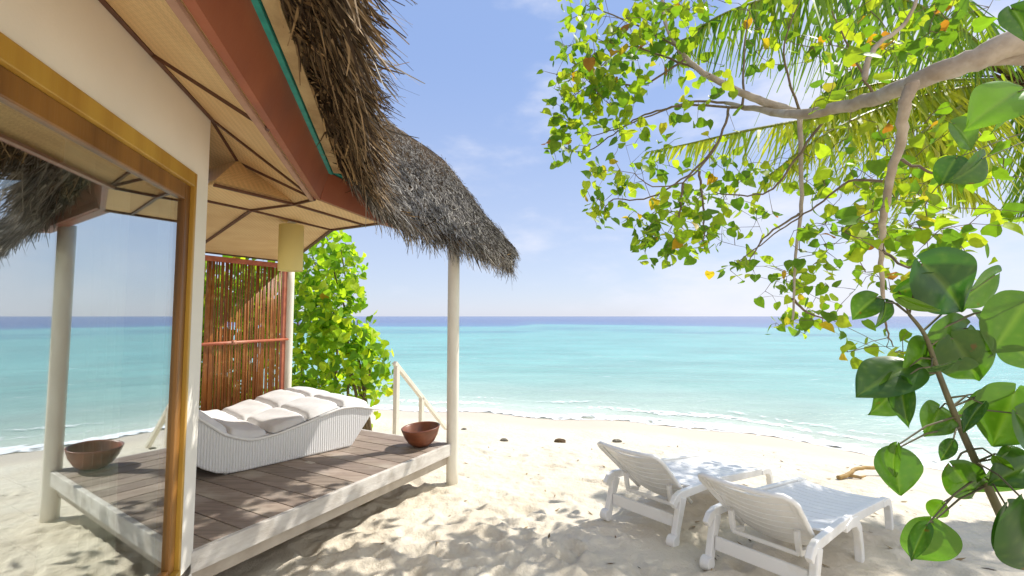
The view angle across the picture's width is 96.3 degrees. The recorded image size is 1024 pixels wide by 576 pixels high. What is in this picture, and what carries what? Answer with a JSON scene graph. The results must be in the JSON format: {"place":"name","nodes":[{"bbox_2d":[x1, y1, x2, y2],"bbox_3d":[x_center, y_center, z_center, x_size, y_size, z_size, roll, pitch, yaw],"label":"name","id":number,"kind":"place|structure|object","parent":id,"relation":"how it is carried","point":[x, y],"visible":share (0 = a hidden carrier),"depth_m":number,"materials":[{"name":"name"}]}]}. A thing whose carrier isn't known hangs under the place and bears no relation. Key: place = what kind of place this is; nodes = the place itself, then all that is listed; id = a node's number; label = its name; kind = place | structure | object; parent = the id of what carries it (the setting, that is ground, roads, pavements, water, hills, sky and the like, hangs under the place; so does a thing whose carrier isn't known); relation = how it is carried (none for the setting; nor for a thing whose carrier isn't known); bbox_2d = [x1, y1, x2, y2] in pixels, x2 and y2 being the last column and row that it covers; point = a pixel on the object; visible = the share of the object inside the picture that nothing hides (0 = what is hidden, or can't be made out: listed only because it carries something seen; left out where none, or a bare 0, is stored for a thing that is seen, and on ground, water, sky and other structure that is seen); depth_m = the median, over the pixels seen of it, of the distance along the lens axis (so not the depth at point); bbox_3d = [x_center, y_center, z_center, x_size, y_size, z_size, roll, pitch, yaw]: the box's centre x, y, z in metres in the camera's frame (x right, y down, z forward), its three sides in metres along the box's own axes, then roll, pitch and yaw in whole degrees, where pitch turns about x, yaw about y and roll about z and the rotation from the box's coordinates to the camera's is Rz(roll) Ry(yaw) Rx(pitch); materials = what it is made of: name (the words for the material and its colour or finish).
{"place":"outdoors","nodes":[
{"label":"outdoors","id":0,"kind":"place"},
{"bbox_2d":[554,438,565,442],"bbox_3d":[0.735,2.352,7.031,0.180,0.086,0.145,0,-4,0],"label":"coconut husk","id":1,"kind":"object","parent":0,"point":[559,440],"visible":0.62,"depth_m":6.99,"materials":[{"name":"brown plant"}]},
{"bbox_2d":[201,316,1023,465],"bbox_3d":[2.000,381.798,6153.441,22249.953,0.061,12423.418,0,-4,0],"label":"sea","id":2,"kind":"structure","parent":0,"point":[712,365],"depth_m":18.55,"materials":[{"name":"liquid"}]},
{"bbox_2d":[368,397,998,473],"bbox_3d":[2.833,2.705,8.928,26.329,0.093,7.980,-2,-4,25],"label":"surf foam","id":3,"kind":"object","parent":2,"relation":"on","point":[924,460],"visible":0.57,"depth_m":9.25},
{"bbox_2d":[205,0,1023,315],"label":"sky","id":4,"kind":"structure","parent":0,"point":[478,107],"materials":[{"name":"blue"}]},
{"bbox_2d":[612,439,621,442],"bbox_3d":[1.626,2.373,7.086,0.154,0.072,0.118,0,-4,0],"label":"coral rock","id":5,"kind":"object","parent":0,"point":[617,440],"visible":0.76,"depth_m":7.05,"materials":[{"name":"stone"}]},
{"bbox_2d":[214,408,1023,575],"bbox_3d":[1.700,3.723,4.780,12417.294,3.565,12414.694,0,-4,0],"label":"sand","id":6,"kind":"structure","parent":0,"point":[482,530],"depth_m":3.89,"materials":[{"name":"beige sand"}]},
{"bbox_2d":[0,0,520,575],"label":"beach villa","id":7,"kind":"object","parent":6,"relation":"on","point":[152,152],"visible":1,"depth_m":1.78,"materials":[{"name":"white paint"}]},
{"bbox_2d":[0,32,196,575],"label":"window","id":8,"kind":"structure","parent":7,"relation":"in","point":[97,219],"depth_m":1.67,"materials":[{"name":"yellow wood"}]},
{"bbox_2d":[277,221,303,271],"bbox_3d":[-1.786,-0.340,3.708,0.185,0.405,0.185,0,-4,0],"label":"pendant lamp","id":9,"kind":"object","parent":7,"relation":"hanging from","point":[290,245],"visible":0.98,"depth_m":3.63,"materials":[{"name":"yellow fabric"}]},
{"bbox_2d":[200,254,345,409],"bbox_3d":[-4.457,0.939,7.431,3.750,3.314,1.932,0,-4,0],"label":"hedge bush","id":10,"kind":"object","parent":6,"relation":"on","point":[299,313],"visible":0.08,"depth_m":7.20,"materials":[{"name":"green plant"}]},
{"bbox_2d":[284,272,294,389],"bbox_3d":[-2.965,0.910,6.056,0.116,2.530,0.116,0,-4,0],"label":"porch post","id":11,"kind":"object","parent":6,"relation":"on","point":[289,330],"visible":0.54,"depth_m":6.04,"materials":[{"name":"beige paint"}]},
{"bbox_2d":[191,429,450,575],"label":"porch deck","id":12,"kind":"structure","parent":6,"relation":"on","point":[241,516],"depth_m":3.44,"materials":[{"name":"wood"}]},
{"bbox_2d":[199,255,288,410],"bbox_3d":[-3.367,0.621,5.277,0.086,1.970,1.832,-2,-4,28],"label":"bamboo screen","id":13,"kind":"object","parent":12,"relation":"on","point":[210,393],"visible":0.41,"depth_m":5.51,"materials":[{"name":"brown wood"}]},
{"bbox_2d":[196,386,373,473],"bbox_3d":[-2.639,1.153,4.467,1.474,0.828,2.020,-3,-5,42],"label":"wicker daybed","id":14,"kind":"object","parent":12,"relation":"on","point":[278,426],"visible":0.72,"depth_m":4.25,"materials":[{"name":"white wicker"}]},
{"bbox_2d":[401,421,439,447],"bbox_3d":[-0.906,1.477,4.576,0.382,0.191,0.382,-4,-1,0],"label":"wooden bowl","id":15,"kind":"object","parent":12,"relation":"on","point":[420,434],"visible":1,"depth_m":4.48,"materials":[{"name":"brown wood"}]},
{"bbox_2d":[265,230,393,430],"bbox_3d":[-2.738,0.634,7.098,1.984,3.629,1.456,0,-4,0],"label":"shrub","id":16,"kind":"object","parent":6,"relation":"on","point":[360,379],"visible":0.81,"depth_m":6.91,"materials":[{"name":"green plant"}]},
{"bbox_2d":[392,361,446,434],"bbox_3d":[-1.203,1.710,6.131,0.058,1.540,1.121,-2,-4,28],"label":"handrail","id":17,"kind":"object","parent":6,"relation":"on","point":[398,370],"visible":0.62,"depth_m":5.78,"materials":[{"name":"beige paint"}]},
{"bbox_2d":[446,242,459,484],"bbox_3d":[-0.658,0.825,4.758,0.214,2.640,0.122,0,-4,0],"label":"porch post","id":18,"kind":"object","parent":6,"relation":"on","point":[452,371],"visible":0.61,"depth_m":4.71,"materials":[{"name":"beige paint"}]},
{"bbox_2d":[374,443,993,570],"bbox_3d":[2.429,2.113,4.437,7.157,0.364,5.149,0,-4,0],"label":"beach debris","id":19,"kind":"object","parent":6,"relation":"on","point":[738,542],"visible":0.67,"depth_m":3.80,"materials":[{"name":"plant"}]},
{"bbox_2d":[597,441,772,546],"bbox_3d":[1.634,1.689,4.196,2.113,0.708,0.674,7,-8,-41],"label":"sun lounger","id":20,"kind":"object","parent":6,"relation":"on","point":[668,477],"visible":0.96,"depth_m":3.79,"materials":[{"name":"white plastic"}]},
{"bbox_2d":[537,0,1023,368],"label":"beach tree","id":21,"kind":"object","parent":6,"relation":"on","point":[1006,48],"visible":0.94,"depth_m":4.05,"materials":[{"name":"green plant"}]},
{"bbox_2d":[697,472,893,575],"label":"sun lounger","id":22,"kind":"object","parent":6,"relation":"on","point":[796,510],"visible":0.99,"depth_m":3.03,"materials":[{"name":"white plastic"}]},
{"bbox_2d":[641,0,1023,225],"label":"coconut palm","id":23,"kind":"object","parent":6,"relation":"on","point":[928,101],"visible":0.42,"depth_m":5.28,"materials":[{"name":"green plant"}]},
{"bbox_2d":[836,466,874,479],"bbox_3d":[4.379,2.236,5.552,1.209,0.139,0.173,1,-4,-15],"label":"driftwood","id":24,"kind":"object","parent":6,"relation":"on","point":[851,472],"visible":0.56,"depth_m":5.42,"materials":[{"name":"beige wood"}]},
{"bbox_2d":[850,1,1023,569],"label":"leafy shoot","id":25,"kind":"object","parent":6,"relation":"on","point":[940,281],"visible":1,"depth_m":0.92,"materials":[{"name":"green plant"}]}
]}

